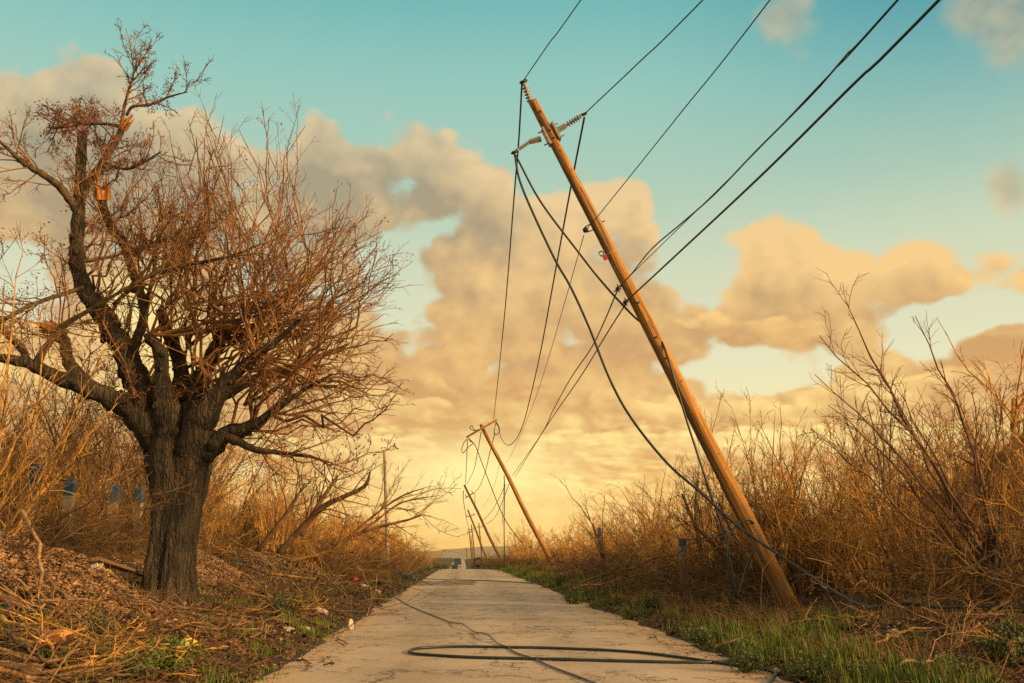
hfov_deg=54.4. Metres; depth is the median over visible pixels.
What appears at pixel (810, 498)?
bare shrub
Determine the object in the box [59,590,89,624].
fallen branch
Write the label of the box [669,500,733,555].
bare shrub
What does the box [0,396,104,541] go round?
bare shrub
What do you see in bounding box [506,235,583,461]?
hanging wire
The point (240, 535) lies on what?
brush
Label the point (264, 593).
fallen branch
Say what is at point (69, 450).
bare shrub
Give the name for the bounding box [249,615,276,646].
fallen branch
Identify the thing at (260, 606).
fallen branch
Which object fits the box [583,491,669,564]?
bare shrub
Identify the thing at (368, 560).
brush heap
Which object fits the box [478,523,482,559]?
utility pole
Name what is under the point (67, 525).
brush
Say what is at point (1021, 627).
weed clump
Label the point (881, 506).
bare shrub
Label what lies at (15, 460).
bare shrub
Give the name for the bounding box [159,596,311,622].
fallen branch
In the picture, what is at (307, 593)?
fallen branch
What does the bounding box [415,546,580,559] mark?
hills
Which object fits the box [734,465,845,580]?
bare shrub
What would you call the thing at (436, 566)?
weed clump
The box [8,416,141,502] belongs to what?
bare shrub
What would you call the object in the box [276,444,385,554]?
dead limb
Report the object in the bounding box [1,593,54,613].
fallen branch
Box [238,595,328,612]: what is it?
fallen branch
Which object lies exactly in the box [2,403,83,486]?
bare shrub
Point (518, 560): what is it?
brush heap
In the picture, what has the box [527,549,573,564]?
brush heap
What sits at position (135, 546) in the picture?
brush
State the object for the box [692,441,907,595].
bare shrub
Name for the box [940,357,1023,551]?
bare shrub
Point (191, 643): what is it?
fallen branch
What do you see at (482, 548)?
utility pole
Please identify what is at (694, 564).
brush heap
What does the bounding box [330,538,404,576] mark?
brush heap
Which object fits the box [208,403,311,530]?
bare shrub
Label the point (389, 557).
brush heap
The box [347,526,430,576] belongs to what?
brush heap
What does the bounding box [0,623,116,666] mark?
fallen branch
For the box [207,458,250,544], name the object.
bare shrub
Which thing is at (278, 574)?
fallen branch
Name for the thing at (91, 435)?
bare shrub
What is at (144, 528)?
brush
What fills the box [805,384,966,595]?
bare shrub
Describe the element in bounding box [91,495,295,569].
brush heap
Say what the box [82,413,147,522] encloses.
bare shrub
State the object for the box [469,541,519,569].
brush heap
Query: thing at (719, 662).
road cable
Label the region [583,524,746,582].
fallen branch
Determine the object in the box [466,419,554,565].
utility pole
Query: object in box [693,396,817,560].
bare shrub
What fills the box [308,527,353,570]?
brush heap
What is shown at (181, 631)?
fallen branch
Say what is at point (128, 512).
brush heap
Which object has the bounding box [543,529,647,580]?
brush heap
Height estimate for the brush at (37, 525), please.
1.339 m
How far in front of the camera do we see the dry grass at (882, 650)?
13.23 m
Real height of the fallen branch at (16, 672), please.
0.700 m
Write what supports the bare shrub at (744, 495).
on the ground at (450, 561)
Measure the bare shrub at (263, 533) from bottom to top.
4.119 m
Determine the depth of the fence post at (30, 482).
18.95 m
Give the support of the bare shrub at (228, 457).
on the ground at (450, 561)
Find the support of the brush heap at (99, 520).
on the ground at (450, 561)
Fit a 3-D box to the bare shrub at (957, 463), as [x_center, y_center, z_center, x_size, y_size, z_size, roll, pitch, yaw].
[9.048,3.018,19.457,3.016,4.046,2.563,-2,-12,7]
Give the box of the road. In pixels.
[255,560,792,682]
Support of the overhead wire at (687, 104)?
attached to the leaning utility pole at (778, 583)
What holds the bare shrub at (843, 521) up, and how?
on the ground at (450, 561)
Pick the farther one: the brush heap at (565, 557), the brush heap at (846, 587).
the brush heap at (565, 557)
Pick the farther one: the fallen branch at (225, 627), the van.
the van
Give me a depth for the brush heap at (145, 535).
21.63 m
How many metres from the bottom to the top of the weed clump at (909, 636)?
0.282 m
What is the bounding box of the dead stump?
[974,524,1005,604]
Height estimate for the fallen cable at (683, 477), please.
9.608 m
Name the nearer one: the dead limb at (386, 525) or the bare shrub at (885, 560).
the bare shrub at (885, 560)
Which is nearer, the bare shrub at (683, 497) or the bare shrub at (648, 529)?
the bare shrub at (683, 497)
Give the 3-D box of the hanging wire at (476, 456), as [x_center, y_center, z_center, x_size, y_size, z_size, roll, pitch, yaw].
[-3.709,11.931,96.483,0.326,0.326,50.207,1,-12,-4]
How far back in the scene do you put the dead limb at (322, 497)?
27.76 m
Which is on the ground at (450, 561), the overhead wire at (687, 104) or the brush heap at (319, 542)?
the brush heap at (319, 542)
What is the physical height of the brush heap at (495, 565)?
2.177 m
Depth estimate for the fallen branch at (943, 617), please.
11.81 m
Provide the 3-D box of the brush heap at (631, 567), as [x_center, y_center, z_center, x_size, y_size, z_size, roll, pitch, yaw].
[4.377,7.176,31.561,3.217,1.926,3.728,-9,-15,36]
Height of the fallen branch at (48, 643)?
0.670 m
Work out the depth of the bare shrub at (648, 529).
38.58 m
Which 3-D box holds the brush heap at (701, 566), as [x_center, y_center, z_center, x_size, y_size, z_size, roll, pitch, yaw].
[6.636,6.018,27.608,5.969,2.777,4.015,-2,-12,9]
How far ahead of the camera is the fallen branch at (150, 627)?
9.47 m
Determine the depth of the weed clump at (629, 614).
18.40 m
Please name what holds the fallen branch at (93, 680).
on the ground at (450, 561)
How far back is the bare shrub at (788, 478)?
31.05 m
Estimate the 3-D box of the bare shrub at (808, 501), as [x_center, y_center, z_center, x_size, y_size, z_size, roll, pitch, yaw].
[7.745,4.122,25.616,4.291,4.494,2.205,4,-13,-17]
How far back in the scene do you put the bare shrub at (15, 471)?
22.98 m
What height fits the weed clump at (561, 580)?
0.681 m
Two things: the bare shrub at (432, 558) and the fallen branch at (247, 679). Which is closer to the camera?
the fallen branch at (247, 679)
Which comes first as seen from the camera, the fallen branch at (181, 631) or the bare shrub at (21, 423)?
the fallen branch at (181, 631)
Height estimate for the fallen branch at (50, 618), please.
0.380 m
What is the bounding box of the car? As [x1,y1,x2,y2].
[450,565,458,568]
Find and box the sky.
[0,0,1023,550]
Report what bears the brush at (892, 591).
on the ground at (450, 561)
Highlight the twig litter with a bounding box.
[0,510,1023,682]
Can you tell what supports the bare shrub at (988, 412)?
on the ground at (450, 561)
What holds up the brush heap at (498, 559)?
on the ground at (450, 561)
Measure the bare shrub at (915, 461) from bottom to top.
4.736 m
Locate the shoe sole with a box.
[348,619,353,629]
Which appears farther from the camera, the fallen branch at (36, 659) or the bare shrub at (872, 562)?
the bare shrub at (872, 562)
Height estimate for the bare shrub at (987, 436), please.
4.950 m
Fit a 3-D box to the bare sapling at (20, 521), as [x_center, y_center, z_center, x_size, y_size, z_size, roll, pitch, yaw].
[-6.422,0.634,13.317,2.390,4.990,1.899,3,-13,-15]
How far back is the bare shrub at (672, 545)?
36.68 m
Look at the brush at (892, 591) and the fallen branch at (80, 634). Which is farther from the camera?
the brush at (892, 591)
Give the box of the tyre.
[473,557,482,566]
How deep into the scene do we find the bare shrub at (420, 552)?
85.69 m
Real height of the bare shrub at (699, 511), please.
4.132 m
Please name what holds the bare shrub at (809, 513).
on the ground at (450, 561)
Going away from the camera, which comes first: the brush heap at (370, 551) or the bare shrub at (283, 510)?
the bare shrub at (283, 510)
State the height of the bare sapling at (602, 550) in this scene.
3.896 m
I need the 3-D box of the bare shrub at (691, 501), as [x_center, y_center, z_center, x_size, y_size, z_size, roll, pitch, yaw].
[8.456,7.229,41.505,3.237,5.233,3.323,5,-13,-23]
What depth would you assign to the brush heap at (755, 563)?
25.30 m
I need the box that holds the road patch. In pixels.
[412,581,476,585]
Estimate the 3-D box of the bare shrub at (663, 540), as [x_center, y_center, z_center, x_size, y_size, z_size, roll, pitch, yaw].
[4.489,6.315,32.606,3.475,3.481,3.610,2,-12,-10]
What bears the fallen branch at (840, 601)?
on the ground at (450, 561)
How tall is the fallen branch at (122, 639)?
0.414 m
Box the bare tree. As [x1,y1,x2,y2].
[0,18,422,605]
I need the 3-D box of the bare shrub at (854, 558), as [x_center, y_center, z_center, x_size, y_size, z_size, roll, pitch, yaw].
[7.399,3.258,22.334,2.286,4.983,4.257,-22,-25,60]
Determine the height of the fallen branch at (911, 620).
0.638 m
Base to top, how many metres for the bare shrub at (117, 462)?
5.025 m
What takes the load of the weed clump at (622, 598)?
on the ground at (450, 561)
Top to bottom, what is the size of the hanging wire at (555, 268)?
3.136 m
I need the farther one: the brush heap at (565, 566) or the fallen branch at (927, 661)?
the brush heap at (565, 566)
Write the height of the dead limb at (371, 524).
3.210 m
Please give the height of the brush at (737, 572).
1.200 m
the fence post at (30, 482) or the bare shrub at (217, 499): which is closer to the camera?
the fence post at (30, 482)
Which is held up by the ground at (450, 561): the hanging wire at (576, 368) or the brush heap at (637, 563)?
the brush heap at (637, 563)
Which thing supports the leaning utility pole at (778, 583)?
on the ground at (450, 561)
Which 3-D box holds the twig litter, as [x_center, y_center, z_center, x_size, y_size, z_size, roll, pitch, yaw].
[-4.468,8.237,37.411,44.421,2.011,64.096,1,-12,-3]
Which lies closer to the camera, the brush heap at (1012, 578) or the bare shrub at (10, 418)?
the brush heap at (1012, 578)
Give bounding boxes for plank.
[90,556,142,576]
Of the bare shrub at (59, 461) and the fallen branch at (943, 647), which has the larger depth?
the bare shrub at (59, 461)
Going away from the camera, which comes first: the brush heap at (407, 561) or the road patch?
the road patch
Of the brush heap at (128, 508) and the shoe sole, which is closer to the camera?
the shoe sole
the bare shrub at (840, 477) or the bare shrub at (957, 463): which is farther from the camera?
the bare shrub at (840, 477)
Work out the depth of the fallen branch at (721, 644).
17.83 m
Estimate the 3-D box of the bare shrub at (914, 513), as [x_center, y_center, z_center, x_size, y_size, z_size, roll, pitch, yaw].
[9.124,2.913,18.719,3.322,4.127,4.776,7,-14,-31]
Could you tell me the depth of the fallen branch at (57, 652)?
8.62 m
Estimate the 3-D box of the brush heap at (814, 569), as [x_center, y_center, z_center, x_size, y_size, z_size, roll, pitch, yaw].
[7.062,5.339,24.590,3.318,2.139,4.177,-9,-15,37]
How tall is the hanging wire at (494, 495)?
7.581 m
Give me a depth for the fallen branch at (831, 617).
13.08 m
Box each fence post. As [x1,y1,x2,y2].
[18,463,42,538]
[58,479,76,547]
[108,484,119,546]
[133,488,144,544]
[597,528,601,561]
[678,538,687,586]
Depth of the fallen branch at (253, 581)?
18.62 m
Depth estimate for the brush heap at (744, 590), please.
22.38 m
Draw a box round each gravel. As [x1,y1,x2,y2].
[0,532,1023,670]
[144,590,901,682]
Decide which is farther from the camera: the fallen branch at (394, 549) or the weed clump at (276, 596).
the fallen branch at (394, 549)
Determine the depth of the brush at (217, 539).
29.84 m
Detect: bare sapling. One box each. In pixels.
[0,222,126,535]
[0,427,196,562]
[549,473,613,580]
[638,464,675,573]
[674,389,744,578]
[756,401,860,597]
[796,267,1023,605]
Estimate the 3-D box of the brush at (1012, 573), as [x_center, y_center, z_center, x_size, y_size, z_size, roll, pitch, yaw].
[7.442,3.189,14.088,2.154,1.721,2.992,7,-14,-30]
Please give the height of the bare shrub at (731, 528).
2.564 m
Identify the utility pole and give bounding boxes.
[463,485,500,559]
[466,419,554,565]
[466,509,486,558]
[467,529,472,561]
[469,524,474,557]
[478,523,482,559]
[511,79,799,607]
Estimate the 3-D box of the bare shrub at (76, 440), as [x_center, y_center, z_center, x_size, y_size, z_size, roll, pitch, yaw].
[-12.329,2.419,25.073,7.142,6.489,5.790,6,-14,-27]
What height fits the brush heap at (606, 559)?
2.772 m
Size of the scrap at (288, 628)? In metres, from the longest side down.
0.168 x 0.113 x 0.051 m
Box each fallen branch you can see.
[0,509,148,628]
[0,563,66,611]
[0,587,86,617]
[0,590,28,621]
[0,595,215,659]
[0,597,107,673]
[0,606,152,651]
[0,609,135,654]
[0,611,46,630]
[0,615,92,648]
[0,620,62,672]
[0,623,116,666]
[0,632,98,660]
[0,633,37,646]
[0,647,58,667]
[0,652,48,659]
[0,661,41,671]
[0,667,44,681]
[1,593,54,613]
[2,598,70,651]
[5,582,105,637]
[5,605,103,645]
[6,608,191,640]
[8,579,165,661]
[15,605,165,653]
[18,547,68,601]
[18,654,112,682]
[20,650,168,680]
[22,649,146,681]
[47,585,164,653]
[52,634,198,679]
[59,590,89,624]
[60,622,175,662]
[63,604,147,655]
[66,627,149,653]
[66,636,224,671]
[68,620,171,643]
[70,628,199,673]
[75,607,195,637]
[75,636,206,664]
[76,638,228,658]
[81,635,196,669]
[92,619,142,646]
[106,589,195,615]
[106,620,238,676]
[115,615,145,635]
[118,601,186,633]
[125,586,195,621]
[130,609,284,629]
[141,587,251,621]
[155,620,245,637]
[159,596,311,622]
[186,594,309,615]
[194,603,261,624]
[198,606,252,631]
[204,580,239,595]
[206,551,239,578]
[221,579,271,599]
[229,596,306,609]
[230,538,400,644]
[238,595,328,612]
[243,547,357,617]
[243,668,262,682]
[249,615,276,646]
[256,586,303,614]
[257,583,345,598]
[270,499,462,578]
[273,600,327,609]
[274,533,455,610]
[293,605,339,618]
[296,653,311,663]
[301,587,455,612]
[304,513,498,579]
[309,575,350,584]
[579,540,752,591]
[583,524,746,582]
[696,520,822,647]
[729,594,810,609]
[782,597,880,625]
[788,590,878,608]
[807,503,1023,637]
[840,602,894,629]
[852,598,994,644]
[853,583,916,612]
[854,567,1018,643]
[893,607,1023,628]
[895,601,1023,668]
[911,585,1016,633]
[923,613,990,650]
[937,600,965,625]
[952,630,1022,651]
[963,592,1022,622]
[966,622,1016,657]
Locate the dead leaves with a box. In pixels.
[0,531,1023,682]
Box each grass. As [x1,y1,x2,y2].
[0,523,441,682]
[485,560,1023,682]
[487,560,1023,682]
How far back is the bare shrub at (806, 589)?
22.85 m
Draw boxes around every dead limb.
[255,441,323,552]
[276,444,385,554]
[287,468,461,563]
[300,446,379,536]
[313,459,452,560]
[331,468,475,564]
[937,318,1023,450]
[954,432,1023,510]
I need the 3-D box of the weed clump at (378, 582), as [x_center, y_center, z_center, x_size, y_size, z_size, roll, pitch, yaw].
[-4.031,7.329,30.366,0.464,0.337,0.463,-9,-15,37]
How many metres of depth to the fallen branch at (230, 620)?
12.07 m
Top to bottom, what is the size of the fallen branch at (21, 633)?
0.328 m
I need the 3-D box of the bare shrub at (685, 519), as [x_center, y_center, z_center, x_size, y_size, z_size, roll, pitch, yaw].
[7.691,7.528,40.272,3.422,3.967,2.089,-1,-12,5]
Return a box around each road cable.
[381,591,596,682]
[408,643,885,682]
[416,578,550,583]
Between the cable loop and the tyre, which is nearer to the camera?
the cable loop
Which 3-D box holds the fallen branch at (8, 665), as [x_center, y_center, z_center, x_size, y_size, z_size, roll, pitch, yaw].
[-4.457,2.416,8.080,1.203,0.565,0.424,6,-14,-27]
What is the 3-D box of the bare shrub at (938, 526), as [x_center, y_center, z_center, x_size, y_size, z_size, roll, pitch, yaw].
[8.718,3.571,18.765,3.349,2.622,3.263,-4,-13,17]
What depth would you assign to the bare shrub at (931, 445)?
26.60 m
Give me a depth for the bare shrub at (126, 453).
28.79 m
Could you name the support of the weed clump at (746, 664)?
on the ground at (450, 561)
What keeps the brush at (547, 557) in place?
on the ground at (450, 561)
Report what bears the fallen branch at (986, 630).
on the ground at (450, 561)
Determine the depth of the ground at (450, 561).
16.13 m
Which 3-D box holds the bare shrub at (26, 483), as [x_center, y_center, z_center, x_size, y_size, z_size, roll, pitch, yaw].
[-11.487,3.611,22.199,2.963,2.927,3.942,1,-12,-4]
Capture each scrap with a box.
[90,562,103,569]
[284,626,294,631]
[315,608,327,614]
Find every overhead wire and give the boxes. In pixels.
[523,0,580,80]
[585,0,702,113]
[588,0,769,227]
[619,0,898,286]
[626,0,940,300]
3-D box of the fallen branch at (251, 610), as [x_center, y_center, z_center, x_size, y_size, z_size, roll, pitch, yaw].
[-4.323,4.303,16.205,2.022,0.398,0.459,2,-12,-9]
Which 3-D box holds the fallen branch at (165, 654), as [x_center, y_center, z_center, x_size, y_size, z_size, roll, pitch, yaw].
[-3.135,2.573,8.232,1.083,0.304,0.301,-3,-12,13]
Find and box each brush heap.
[0,462,239,559]
[0,479,206,537]
[0,480,147,561]
[0,486,227,546]
[15,468,217,543]
[56,479,228,554]
[73,476,207,541]
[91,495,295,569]
[143,515,261,547]
[210,487,378,570]
[237,509,344,563]
[269,519,464,584]
[276,518,397,583]
[308,513,418,572]
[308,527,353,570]
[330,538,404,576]
[338,545,420,579]
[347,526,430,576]
[371,539,406,572]
[374,538,428,573]
[390,550,434,568]
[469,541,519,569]
[479,552,510,568]
[482,547,525,566]
[495,547,541,566]
[511,549,558,565]
[514,523,629,578]
[527,543,572,567]
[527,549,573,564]
[536,523,617,571]
[543,522,703,589]
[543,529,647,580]
[550,545,581,566]
[564,518,684,579]
[569,531,661,573]
[579,519,724,592]
[583,538,646,575]
[589,541,698,587]
[615,509,809,602]
[616,539,672,576]
[618,532,712,582]
[620,523,790,589]
[620,530,745,587]
[646,510,855,587]
[659,547,794,604]
[682,513,869,588]
[703,512,874,589]
[704,489,1023,620]
[724,529,871,589]
[737,532,883,607]
[737,547,864,592]
[854,420,1023,612]
[923,513,1023,635]
[944,565,1023,608]
[996,564,1023,612]
[1001,537,1023,604]
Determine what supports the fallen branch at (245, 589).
on the ground at (450, 561)
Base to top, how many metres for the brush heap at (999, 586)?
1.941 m
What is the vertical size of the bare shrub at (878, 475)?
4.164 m
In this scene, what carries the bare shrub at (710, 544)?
on the ground at (450, 561)
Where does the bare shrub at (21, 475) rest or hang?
on the ground at (450, 561)
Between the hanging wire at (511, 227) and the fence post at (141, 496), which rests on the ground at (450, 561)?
the fence post at (141, 496)
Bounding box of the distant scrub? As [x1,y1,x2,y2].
[97,489,874,565]
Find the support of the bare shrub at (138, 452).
on the ground at (450, 561)
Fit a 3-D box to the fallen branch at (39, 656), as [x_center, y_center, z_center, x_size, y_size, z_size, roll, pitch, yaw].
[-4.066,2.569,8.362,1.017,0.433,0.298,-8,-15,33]
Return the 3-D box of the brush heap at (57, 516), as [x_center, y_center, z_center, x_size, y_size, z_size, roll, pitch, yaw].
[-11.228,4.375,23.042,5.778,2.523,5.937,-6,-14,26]
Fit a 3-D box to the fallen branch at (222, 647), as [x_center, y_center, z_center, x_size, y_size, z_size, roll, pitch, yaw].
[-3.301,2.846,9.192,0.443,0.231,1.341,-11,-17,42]
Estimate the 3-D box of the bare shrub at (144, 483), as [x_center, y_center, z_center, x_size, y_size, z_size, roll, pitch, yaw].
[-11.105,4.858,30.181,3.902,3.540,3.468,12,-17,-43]
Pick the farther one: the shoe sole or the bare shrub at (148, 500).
the bare shrub at (148, 500)
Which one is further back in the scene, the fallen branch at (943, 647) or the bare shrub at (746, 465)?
the bare shrub at (746, 465)
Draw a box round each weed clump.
[17,606,49,626]
[61,603,136,640]
[119,644,174,678]
[138,631,202,675]
[264,591,289,607]
[265,591,307,617]
[372,576,384,585]
[426,561,442,569]
[527,557,541,565]
[548,570,575,585]
[560,585,589,603]
[613,596,627,605]
[614,599,653,619]
[633,588,671,608]
[670,619,696,632]
[677,623,711,645]
[727,637,769,673]
[782,650,837,681]
[840,657,879,681]
[889,631,927,650]
[930,650,976,676]
[970,617,1023,664]
[994,612,1023,639]
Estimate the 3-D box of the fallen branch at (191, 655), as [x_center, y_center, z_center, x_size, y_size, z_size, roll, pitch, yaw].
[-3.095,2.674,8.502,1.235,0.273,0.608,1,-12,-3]
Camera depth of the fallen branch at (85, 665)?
7.98 m
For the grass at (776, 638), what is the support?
on the ground at (450, 561)
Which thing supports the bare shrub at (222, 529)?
on the ground at (450, 561)
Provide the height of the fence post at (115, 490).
2.042 m
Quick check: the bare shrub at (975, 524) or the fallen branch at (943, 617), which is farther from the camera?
the bare shrub at (975, 524)
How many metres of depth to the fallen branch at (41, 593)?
10.98 m
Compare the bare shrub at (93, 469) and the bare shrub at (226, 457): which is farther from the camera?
the bare shrub at (226, 457)
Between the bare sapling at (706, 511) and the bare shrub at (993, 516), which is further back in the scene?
the bare sapling at (706, 511)
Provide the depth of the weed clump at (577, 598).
24.19 m
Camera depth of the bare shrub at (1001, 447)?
22.27 m
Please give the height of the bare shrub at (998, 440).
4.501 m
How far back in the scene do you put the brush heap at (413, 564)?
63.16 m
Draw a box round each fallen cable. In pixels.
[514,154,1023,609]
[516,155,736,597]
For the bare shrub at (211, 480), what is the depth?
28.55 m
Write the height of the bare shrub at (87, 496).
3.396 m
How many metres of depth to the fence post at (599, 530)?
51.23 m
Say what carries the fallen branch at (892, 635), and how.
on the ground at (450, 561)
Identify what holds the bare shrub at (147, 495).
on the ground at (450, 561)
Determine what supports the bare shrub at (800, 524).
on the ground at (450, 561)
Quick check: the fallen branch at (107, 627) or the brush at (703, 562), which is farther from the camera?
the brush at (703, 562)
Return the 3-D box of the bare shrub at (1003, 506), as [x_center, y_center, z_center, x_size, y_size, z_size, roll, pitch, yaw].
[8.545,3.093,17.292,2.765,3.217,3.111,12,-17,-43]
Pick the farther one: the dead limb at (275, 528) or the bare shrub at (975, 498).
the dead limb at (275, 528)
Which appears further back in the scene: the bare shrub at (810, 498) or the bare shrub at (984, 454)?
the bare shrub at (810, 498)
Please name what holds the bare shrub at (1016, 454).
on the ground at (450, 561)
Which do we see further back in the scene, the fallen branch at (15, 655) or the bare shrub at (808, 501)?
the bare shrub at (808, 501)
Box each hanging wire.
[467,433,480,483]
[471,441,523,545]
[475,434,494,491]
[493,83,522,418]
[497,117,584,445]
[504,475,504,565]
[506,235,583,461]
[512,291,617,475]
[515,304,625,476]
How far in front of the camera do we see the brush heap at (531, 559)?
81.64 m
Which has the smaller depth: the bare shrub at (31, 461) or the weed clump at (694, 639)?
the weed clump at (694, 639)
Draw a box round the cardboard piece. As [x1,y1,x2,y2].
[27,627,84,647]
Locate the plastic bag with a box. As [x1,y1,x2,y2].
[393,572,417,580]
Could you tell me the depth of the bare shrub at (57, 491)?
24.75 m
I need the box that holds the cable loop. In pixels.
[726,519,753,598]
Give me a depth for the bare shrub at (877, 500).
31.34 m
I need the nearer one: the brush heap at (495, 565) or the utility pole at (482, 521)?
the brush heap at (495, 565)
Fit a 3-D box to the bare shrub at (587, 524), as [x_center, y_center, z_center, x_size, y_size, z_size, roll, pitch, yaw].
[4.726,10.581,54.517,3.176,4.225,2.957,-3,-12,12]
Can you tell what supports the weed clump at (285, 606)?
on the ground at (450, 561)
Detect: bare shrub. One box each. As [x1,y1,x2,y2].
[0,336,124,522]
[0,337,121,519]
[0,371,63,512]
[0,372,84,470]
[0,377,48,483]
[0,385,51,524]
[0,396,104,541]
[0,407,143,526]
[0,418,51,517]
[0,420,54,526]
[0,431,101,517]
[0,436,84,533]
[0,442,70,519]
[0,443,75,508]
[0,462,58,531]
[1,374,37,490]
[1,409,104,509]
[1,440,130,520]
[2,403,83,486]
[3,398,134,514]
[4,407,78,516]
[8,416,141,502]
[9,327,259,545]
[19,405,139,548]
[22,377,81,506]
[40,387,135,511]
[40,417,135,531]
[41,381,151,537]
[44,416,133,516]
[44,432,149,536]
[46,360,241,523]
[74,356,281,516]
[80,408,225,513]
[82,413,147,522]
[84,464,240,541]
[91,422,149,523]
[98,377,275,495]
[98,457,217,527]
[118,424,256,537]
[118,468,230,536]
[119,401,290,531]
[120,402,276,549]
[199,402,253,537]
[201,458,252,553]
[204,388,258,550]
[204,451,272,535]
[205,411,248,513]
[205,455,313,551]
[206,497,256,548]
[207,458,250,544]
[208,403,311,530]
[211,474,277,528]
[226,475,318,549]
[237,428,307,552]
[238,485,363,552]
[241,474,311,547]
[247,470,353,555]
[248,418,306,547]
[259,419,337,555]
[274,477,329,569]
[407,537,431,562]
[409,543,434,562]
[419,551,439,565]
[570,498,620,557]
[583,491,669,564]
[589,501,643,559]
[596,480,693,574]
[601,486,710,568]
[604,506,646,560]
[611,488,681,566]
[617,481,696,563]
[624,465,687,551]
[631,454,805,579]
[632,490,709,564]
[643,501,704,561]
[646,463,684,543]
[663,481,718,557]
[666,451,727,551]
[666,503,731,566]
[667,448,758,574]
[667,483,810,588]
[668,469,745,553]
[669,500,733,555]
[680,470,752,557]
[680,501,731,562]
[692,406,808,595]
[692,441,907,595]
[692,492,794,573]
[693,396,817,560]
[702,473,799,560]
[712,433,821,588]
[715,380,890,594]
[729,426,868,580]
[730,369,904,592]
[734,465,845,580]
[736,450,843,513]
[738,426,803,530]
[739,426,895,593]
[741,488,841,559]
[755,444,866,595]
[757,437,853,587]
[763,453,874,579]
[778,394,903,594]
[780,443,920,589]
[780,459,833,553]
[780,459,881,557]
[791,431,842,548]
[802,440,981,590]
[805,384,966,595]
[806,373,984,602]
[809,405,1023,604]
[810,402,971,585]
[811,405,867,530]
[816,438,935,585]
[829,392,1023,601]
[831,426,917,585]
[832,365,1020,587]
[839,438,921,578]
[839,469,1021,591]
[846,409,984,522]
[852,392,966,595]
[856,394,1000,590]
[864,432,931,576]
[871,400,984,510]
[878,475,1021,590]
[882,406,1022,520]
[882,472,1009,577]
[884,475,1023,567]
[885,432,1001,500]
[886,435,996,566]
[889,380,1023,508]
[893,445,966,519]
[899,418,1016,503]
[905,428,1023,597]
[907,401,990,508]
[909,422,1021,565]
[910,481,1023,594]
[915,358,1023,593]
[922,424,1022,564]
[932,378,1023,518]
[935,392,1022,569]
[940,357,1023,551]
[950,359,1023,552]
[950,368,1017,465]
[953,381,1023,578]
[954,485,1020,554]
[977,421,1023,515]
[981,428,1022,491]
[983,397,1023,555]
[999,440,1023,478]
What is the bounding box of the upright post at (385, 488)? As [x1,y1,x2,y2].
[383,451,388,571]
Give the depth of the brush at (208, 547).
26.48 m
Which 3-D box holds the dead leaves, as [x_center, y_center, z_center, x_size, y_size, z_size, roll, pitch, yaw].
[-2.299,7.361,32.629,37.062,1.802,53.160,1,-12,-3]
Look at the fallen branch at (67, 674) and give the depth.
7.39 m
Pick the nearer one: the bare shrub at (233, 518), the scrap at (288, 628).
the scrap at (288, 628)
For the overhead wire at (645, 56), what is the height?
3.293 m
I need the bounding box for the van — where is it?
[453,558,461,566]
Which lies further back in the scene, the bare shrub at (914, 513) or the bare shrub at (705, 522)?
the bare shrub at (705, 522)
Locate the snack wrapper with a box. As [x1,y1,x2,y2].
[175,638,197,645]
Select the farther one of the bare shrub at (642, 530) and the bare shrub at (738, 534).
the bare shrub at (642, 530)
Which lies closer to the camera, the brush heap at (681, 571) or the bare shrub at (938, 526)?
the bare shrub at (938, 526)
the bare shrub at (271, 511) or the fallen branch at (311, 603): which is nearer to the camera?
the fallen branch at (311, 603)
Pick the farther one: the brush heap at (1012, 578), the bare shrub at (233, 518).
the bare shrub at (233, 518)
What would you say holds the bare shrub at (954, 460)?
on the ground at (450, 561)
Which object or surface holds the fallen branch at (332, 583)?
on the ground at (450, 561)
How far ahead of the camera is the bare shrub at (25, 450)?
16.68 m
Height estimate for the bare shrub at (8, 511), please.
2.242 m
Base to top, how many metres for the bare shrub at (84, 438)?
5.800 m
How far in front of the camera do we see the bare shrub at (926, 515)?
19.00 m
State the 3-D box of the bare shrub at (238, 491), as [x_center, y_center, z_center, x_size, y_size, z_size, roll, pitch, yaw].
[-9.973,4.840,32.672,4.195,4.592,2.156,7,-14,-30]
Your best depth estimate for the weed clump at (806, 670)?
9.30 m
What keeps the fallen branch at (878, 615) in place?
on the ground at (450, 561)
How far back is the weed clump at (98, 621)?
10.11 m
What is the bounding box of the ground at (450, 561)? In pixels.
[0,541,1023,682]
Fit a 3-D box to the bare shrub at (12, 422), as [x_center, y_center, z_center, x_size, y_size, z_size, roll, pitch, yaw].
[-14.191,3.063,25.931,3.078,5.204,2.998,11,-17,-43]
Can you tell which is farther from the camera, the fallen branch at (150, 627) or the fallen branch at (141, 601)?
the fallen branch at (141, 601)
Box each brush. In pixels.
[0,497,50,534]
[0,503,72,544]
[2,508,104,549]
[38,503,150,553]
[56,501,149,550]
[64,504,148,563]
[198,513,256,549]
[198,528,228,555]
[199,525,258,554]
[301,536,362,574]
[326,560,372,579]
[361,559,393,578]
[543,549,579,567]
[665,549,753,582]
[694,554,810,595]
[740,553,829,592]
[865,564,944,603]
[955,510,1023,610]
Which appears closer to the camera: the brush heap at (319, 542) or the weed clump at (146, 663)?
the weed clump at (146, 663)
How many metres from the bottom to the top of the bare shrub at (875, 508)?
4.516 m
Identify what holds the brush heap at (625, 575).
on the ground at (450, 561)
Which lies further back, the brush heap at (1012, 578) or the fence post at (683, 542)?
the fence post at (683, 542)
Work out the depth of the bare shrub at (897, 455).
24.52 m

